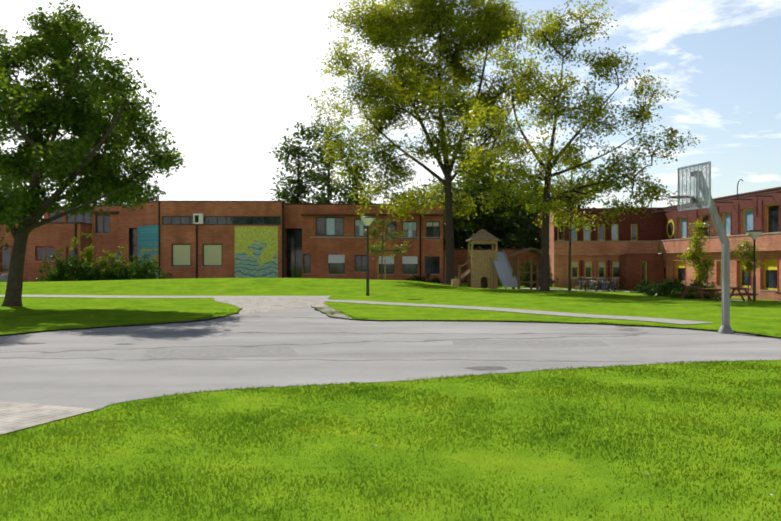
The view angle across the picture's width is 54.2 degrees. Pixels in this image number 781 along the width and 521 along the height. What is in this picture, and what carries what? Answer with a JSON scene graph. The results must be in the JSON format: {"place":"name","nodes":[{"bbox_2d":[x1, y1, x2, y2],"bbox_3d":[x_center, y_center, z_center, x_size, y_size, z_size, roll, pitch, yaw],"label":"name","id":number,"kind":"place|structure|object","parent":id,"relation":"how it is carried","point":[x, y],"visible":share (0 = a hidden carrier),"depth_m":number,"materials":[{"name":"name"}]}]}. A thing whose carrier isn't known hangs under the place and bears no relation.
{"place":"outdoors","nodes":[
{"label":"outdoors","id":0,"kind":"place"},
{"bbox_2d":[0,401,96,433],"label":"brick footpath","id":1,"kind":"structure","parent":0,"point":[17,415],"depth_m":8.11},
{"bbox_2d":[178,298,351,321],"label":"paved path","id":2,"kind":"structure","parent":0,"point":[252,305],"depth_m":28.20,"materials":[{"name":"grey asphalt"}]},
{"bbox_2d":[0,278,780,520],"bbox_3d":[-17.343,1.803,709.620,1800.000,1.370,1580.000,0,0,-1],"label":"lawn","id":3,"kind":"structure","parent":0,"point":[43,313],"depth_m":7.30,"materials":[{"name":"green plant"}]},
{"bbox_2d":[0,274,7,281],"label":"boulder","id":4,"kind":"object","parent":3,"relation":"on","point":[4,277],"visible":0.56,"depth_m":54.76,"materials":[{"name":"grey stone"}]},
{"bbox_2d":[0,180,59,221],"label":"tree","id":5,"kind":"object","parent":3,"relation":"on","point":[18,210],"visible":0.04,"depth_m":93.36,"materials":[{"name":"green plant"}]},
{"bbox_2d":[35,249,91,281],"bbox_3d":[-24.411,0.547,57.103,4.218,2.882,3.562,0,0,-1],"label":"bush","id":6,"kind":"object","parent":3,"relation":"on","point":[64,270],"visible":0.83,"depth_m":56.81,"materials":[{"name":"green plant"}]},
{"bbox_2d":[68,232,100,278],"bbox_3d":[-23.739,-0.088,59.380,2.975,4.357,2.587,0,0,-1],"label":"tree","id":7,"kind":"object","parent":3,"relation":"on","point":[89,253],"visible":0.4,"depth_m":59.10,"materials":[{"name":"green plant"}]},
{"bbox_2d":[0,0,188,306],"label":"tree","id":8,"kind":"object","parent":3,"relation":"on","point":[37,107],"visible":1,"depth_m":26.84,"materials":[{"name":"green plant"}]},
{"bbox_2d":[77,257,121,280],"bbox_3d":[-21.947,0.900,58.218,3.769,2.304,2.869,0,0,-29],"label":"bush","id":9,"kind":"object","parent":3,"relation":"on","point":[98,275],"visible":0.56,"depth_m":57.77,"materials":[{"name":"green plant"}]},
{"bbox_2d":[98,173,125,204],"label":"poplar tree","id":10,"kind":"object","parent":3,"relation":"on","point":[110,199],"visible":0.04,"depth_m":97.35,"materials":[{"name":"green plant"}]},
{"bbox_2d":[98,246,130,279],"bbox_3d":[-21.654,0.481,59.882,3.687,3.262,2.796,0,0,-1],"label":"bush","id":11,"kind":"object","parent":3,"relation":"on","point":[111,256],"visible":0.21,"depth_m":59.65,"materials":[{"name":"green plant"}]},
{"bbox_2d":[104,150,165,204],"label":"poplar tree","id":12,"kind":"object","parent":3,"relation":"on","point":[134,170],"visible":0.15,"depth_m":94.23,"materials":[{"name":"green plant"}]},
{"bbox_2d":[114,253,172,279],"bbox_3d":[-19.471,0.741,58.409,5.061,2.612,3.326,0,0,17],"label":"bush","id":13,"kind":"object","parent":3,"relation":"on","point":[137,274],"visible":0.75,"depth_m":57.94,"materials":[{"name":"green plant"}]},
{"bbox_2d":[0,295,329,297],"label":"footpath","id":14,"kind":"structure","parent":3,"relation":"on","point":[102,296],"depth_m":34.36,"materials":[{"name":"concrete"}]},
{"bbox_2d":[0,201,540,282],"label":"school building","id":15,"kind":"structure","parent":3,"relation":"on","point":[226,239],"depth_m":64.74,"materials":[{"name":"brick"}]},
{"bbox_2d":[266,122,322,202],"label":"poplar tree","id":16,"kind":"object","parent":3,"relation":"on","point":[298,188],"visible":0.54,"depth_m":95.23,"materials":[{"name":"green plant"}]},
{"bbox_2d":[299,116,351,203],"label":"poplar tree","id":17,"kind":"object","parent":3,"relation":"on","point":[325,178],"visible":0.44,"depth_m":97.33,"materials":[{"name":"green plant"}]},
{"bbox_2d":[333,147,381,203],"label":"poplar tree","id":18,"kind":"object","parent":3,"relation":"on","point":[355,184],"visible":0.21,"depth_m":99.18,"materials":[{"name":"green plant"}]},
{"bbox_2d":[360,216,374,295],"bbox_3d":[-1.059,-0.192,35.531,0.720,3.760,0.720,0,0,-1],"label":"lamp post","id":19,"kind":"object","parent":3,"relation":"on","point":[367,220],"visible":1,"depth_m":35.47,"materials":[{"name":"black metal"}]},
{"bbox_2d":[378,259,385,279],"bbox_3d":[-0.638,0.770,54.833,0.569,1.750,0.080,0,0,-1],"label":"tree stake","id":20,"kind":"object","parent":3,"relation":"on","point":[378,269],"visible":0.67,"depth_m":54.81,"materials":[{"name":"brown wood"}]},
{"bbox_2d":[363,213,408,279],"bbox_3d":[-0.287,-0.877,55.027,3.502,5.151,2.738,0,0,-1],"label":"young tree","id":21,"kind":"object","parent":3,"relation":"on","point":[374,248],"visible":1,"depth_m":54.83,"materials":[{"name":"green plant"}]},
{"bbox_2d":[13,374,776,511],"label":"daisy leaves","id":22,"kind":"object","parent":3,"relation":"on","point":[434,473],"visible":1,"depth_m":6.56,"materials":[{"name":"green plant"}]},
{"bbox_2d":[384,184,430,203],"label":"tree","id":23,"kind":"object","parent":3,"relation":"on","point":[395,196],"visible":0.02,"depth_m":83.52,"materials":[{"name":"green plant"}]},
{"bbox_2d":[406,273,443,283],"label":"bush","id":24,"kind":"object","parent":3,"relation":"on","point":[435,280],"visible":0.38,"depth_m":61.28,"materials":[{"name":"green plant"}]},
{"bbox_2d":[307,0,550,283],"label":"tall tree","id":25,"kind":"object","parent":3,"relation":"on","point":[404,84],"visible":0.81,"depth_m":54.87,"materials":[{"name":"green plant"}]},
{"bbox_2d":[404,173,468,227],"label":"tree","id":26,"kind":"object","parent":3,"relation":"on","point":[425,185],"depth_m":89.71,"materials":[{"name":"green plant"}]},
{"bbox_2d":[429,182,486,247],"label":"tree","id":27,"kind":"object","parent":3,"relation":"on","point":[462,234],"visible":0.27,"depth_m":78.59,"materials":[{"name":"green plant"}]},
{"bbox_2d":[451,229,516,288],"bbox_3d":[5.598,-0.073,46.111,3.724,3.780,3.646,0,0,-1],"label":"playground playhouse","id":28,"kind":"object","parent":3,"relation":"on","point":[487,268],"visible":0.94,"depth_m":46.22,"materials":[{"name":"brown wood"}]},
{"bbox_2d":[452,146,534,247],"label":"tree","id":29,"kind":"object","parent":3,"relation":"on","point":[474,193],"visible":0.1,"depth_m":80.75,"materials":[{"name":"green plant"}]},
{"bbox_2d":[469,176,542,248],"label":"tree","id":30,"kind":"object","parent":3,"relation":"on","point":[510,230],"visible":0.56,"depth_m":76.86,"materials":[{"name":"green plant"}]},
{"bbox_2d":[498,268,523,286],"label":"bush","id":31,"kind":"object","parent":3,"relation":"on","point":[499,283],"visible":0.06,"depth_m":61.96,"materials":[{"name":"green plant"}]},
{"bbox_2d":[314,300,713,323],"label":"side footpath","id":32,"kind":"structure","parent":3,"relation":"on","point":[675,321],"depth_m":23.79,"materials":[{"name":"concrete"}]},
{"bbox_2d":[508,248,549,288],"bbox_3d":[8.049,0.521,44.545,1.984,2.510,2.200,0,0,-1],"label":"playhouse","id":33,"kind":"object","parent":3,"relation":"on","point":[531,250],"visible":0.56,"depth_m":43.76,"materials":[{"name":"brown wood"}]},
{"bbox_2d":[504,163,554,242],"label":"tree","id":34,"kind":"object","parent":3,"relation":"on","point":[539,183],"visible":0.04,"depth_m":86.12,"materials":[{"name":"green plant"}]},
{"bbox_2d":[515,260,558,287],"bbox_3d":[11.755,1.114,62.020,3.449,2.334,3.472,0,0,41],"label":"bush","id":35,"kind":"object","parent":3,"relation":"on","point":[527,275],"visible":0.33,"depth_m":61.78,"materials":[{"name":"green plant"}]},
{"bbox_2d":[532,146,601,290],"bbox_3d":[13.761,-3.257,58.046,6.110,11.328,4.310,0,0,-1],"label":"slim tree","id":36,"kind":"object","parent":3,"relation":"on","point":[582,223],"visible":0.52,"depth_m":58.08,"materials":[{"name":"green plant"}]},
{"bbox_2d":[448,0,699,290],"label":"open tree","id":37,"kind":"object","parent":3,"relation":"on","point":[545,34],"visible":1,"depth_m":39.57,"materials":[{"name":"green plant"}]},
{"bbox_2d":[551,160,631,208],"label":"tree","id":38,"kind":"object","parent":3,"relation":"on","point":[613,188],"depth_m":92.34,"materials":[{"name":"green plant"}]},
{"bbox_2d":[575,279,626,289],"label":"bicycles","id":39,"kind":"object","parent":3,"relation":"on","point":[594,281],"visible":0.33,"depth_m":63.43,"materials":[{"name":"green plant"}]},
{"bbox_2d":[522,288,746,300],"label":"pavement","id":40,"kind":"structure","parent":3,"relation":"on","point":[611,290],"depth_m":59.62,"materials":[{"name":"concrete"}]},
{"bbox_2d":[574,278,580,289],"bbox_3d":[14.954,1.846,60.965,0.543,1.075,1.783,0,0,-1],"label":"bicycle","id":41,"kind":"object","parent":40,"relation":"on","point":[577,283],"visible":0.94,"depth_m":60.94,"materials":[{"name":"black paint"}]},
{"bbox_2d":[585,277,593,290],"bbox_3d":[15.740,1.884,60.718,0.534,1.075,1.748,0,0,43],"label":"bicycle","id":42,"kind":"object","parent":40,"relation":"on","point":[587,283],"visible":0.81,"depth_m":60.48,"materials":[{"name":"black paint"}]},
{"bbox_2d":[588,278,597,290],"bbox_3d":[15.955,1.893,60.385,0.536,1.075,1.755,0,0,-1],"label":"bicycle","id":43,"kind":"object","parent":40,"relation":"on","point":[591,285],"visible":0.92,"depth_m":60.27,"materials":[{"name":"blue paint"}]},
{"bbox_2d":[595,279,605,291],"bbox_3d":[16.647,1.919,60.712,0.538,1.075,1.761,0,0,-1],"label":"bicycle","id":44,"kind":"object","parent":40,"relation":"on","point":[601,285],"visible":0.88,"depth_m":60.50,"materials":[{"name":"black paint"}]},
{"bbox_2d":[600,278,607,291],"bbox_3d":[17.090,1.931,61.092,0.543,1.075,1.781,0,0,-1],"label":"bicycle","id":45,"kind":"object","parent":40,"relation":"on","point":[606,289],"visible":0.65,"depth_m":60.78,"materials":[{"name":"blue paint"}]},
{"bbox_2d":[609,279,613,291],"bbox_3d":[17.613,1.944,60.978,0.534,1.075,1.748,0,0,42],"label":"bicycle","id":46,"kind":"object","parent":40,"relation":"on","point":[612,286],"visible":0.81,"depth_m":60.82,"materials":[{"name":"black paint"}]},
{"bbox_2d":[629,279,665,292],"bbox_3d":[20.129,2.002,58.376,3.402,1.117,2.967,0,0,-1],"label":"bush","id":47,"kind":"object","parent":3,"relation":"on","point":[647,285],"visible":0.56,"depth_m":58.16,"materials":[{"name":"green plant"}]},
{"bbox_2d":[535,179,780,300],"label":"school building","id":48,"kind":"structure","parent":3,"relation":"on","point":[627,249],"depth_m":64.95,"materials":[{"name":"brick"}]},
{"bbox_2d":[641,277,691,296],"bbox_3d":[19.266,1.849,52.198,4.030,1.429,3.342,0,0,-1],"label":"bush","id":49,"kind":"object","parent":3,"relation":"on","point":[661,290],"visible":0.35,"depth_m":52.01,"materials":[{"name":"green plant"}]},
{"bbox_2d":[675,286,709,298],"bbox_3d":[16.521,1.825,41.754,1.700,0.781,1.800,0,0,19],"label":"picnic table","id":50,"kind":"object","parent":3,"relation":"on","point":[684,292],"visible":0.9,"depth_m":41.25,"materials":[{"name":"brown wood"}]},
{"bbox_2d":[666,279,720,299],"bbox_3d":[19.623,1.852,49.249,3.518,1.425,3.702,0,0,-1],"label":"bush","id":51,"kind":"object","parent":3,"relation":"on","point":[680,287],"visible":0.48,"depth_m":48.94,"materials":[{"name":"green plant"}]},
{"bbox_2d":[678,218,718,283],"bbox_3d":[20.506,-0.128,50.802,2.265,5.432,2.890,0,0,-1],"label":"slender tree","id":52,"kind":"object","parent":3,"relation":"on","point":[696,253],"visible":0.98,"depth_m":50.67,"materials":[{"name":"green plant"}]},
{"bbox_2d":[694,288,720,299],"bbox_3d":[18.758,2.034,44.310,1.700,0.781,1.800,0,0,-6],"label":"picnic table","id":53,"kind":"object","parent":3,"relation":"on","point":[714,290],"visible":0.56,"depth_m":44.17,"materials":[{"name":"brown wood"}]},
{"bbox_2d":[716,287,758,300],"bbox_3d":[18.258,1.829,40.296,1.700,0.781,1.800,0,0,9],"label":"picnic table","id":54,"kind":"object","parent":3,"relation":"on","point":[742,294],"visible":0.73,"depth_m":39.67,"materials":[{"name":"brown wood"}]},
{"bbox_2d":[730,237,766,300],"bbox_3d":[20.293,0.546,43.363,1.896,3.840,2.065,0,0,-1],"label":"tree","id":55,"kind":"object","parent":3,"relation":"on","point":[744,246],"visible":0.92,"depth_m":43.29,"materials":[{"name":"green plant"}]},
{"bbox_2d":[746,230,762,300],"bbox_3d":[17.260,0.265,36.170,0.720,3.440,0.720,0,0,-1],"label":"lamp post","id":56,"kind":"object","parent":3,"relation":"on","point":[754,235],"visible":0.92,"depth_m":36.11,"materials":[{"name":"black metal"}]},
{"bbox_2d":[0,307,780,408],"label":"asphalt pavement","id":57,"kind":"structure","parent":0,"point":[311,337],"depth_m":13.38,"materials":[{"name":"grey asphalt"}]},
{"bbox_2d":[18,343,507,370],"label":"pavement patches","id":58,"kind":"object","parent":57,"relation":"on","point":[486,368],"visible":1,"depth_m":11.62,"materials":[{"name":"grey asphalt"}]},
{"bbox_2d":[141,340,609,358],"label":"pavement patches","id":59,"kind":"object","parent":57,"relation":"on","point":[217,352],"visible":1,"depth_m":13.97,"materials":[{"name":"grey asphalt"}]},
{"bbox_2d":[5,340,771,367],"bbox_3d":[1.059,1.630,13.555,17.514,0.001,0.720,0,0,-16],"label":"court tar seam","id":60,"kind":"object","parent":57,"relation":"on","point":[373,353],"visible":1,"depth_m":13.37,"materials":[{"name":"grey asphalt"}]},
{"bbox_2d":[667,161,733,333],"bbox_3d":[6.915,-0.251,17.027,1.318,3.778,1.060,0,0,29],"label":"basketball hoop","id":61,"kind":"object","parent":57,"relation":"on","point":[701,183],"visible":1,"depth_m":17.04,"materials":[{"name":"metal"}]},
{"bbox_2d":[0,306,780,338],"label":"lawn edge soil","id":62,"kind":"structure","parent":0,"point":[398,320],"depth_m":19.34,"materials":[{"name":"brown"}]},
{"bbox_2d":[0,0,780,253],"label":"sky","id":63,"kind":"structure","parent":0,"point":[229,78],"materials":[{"name":"white"}]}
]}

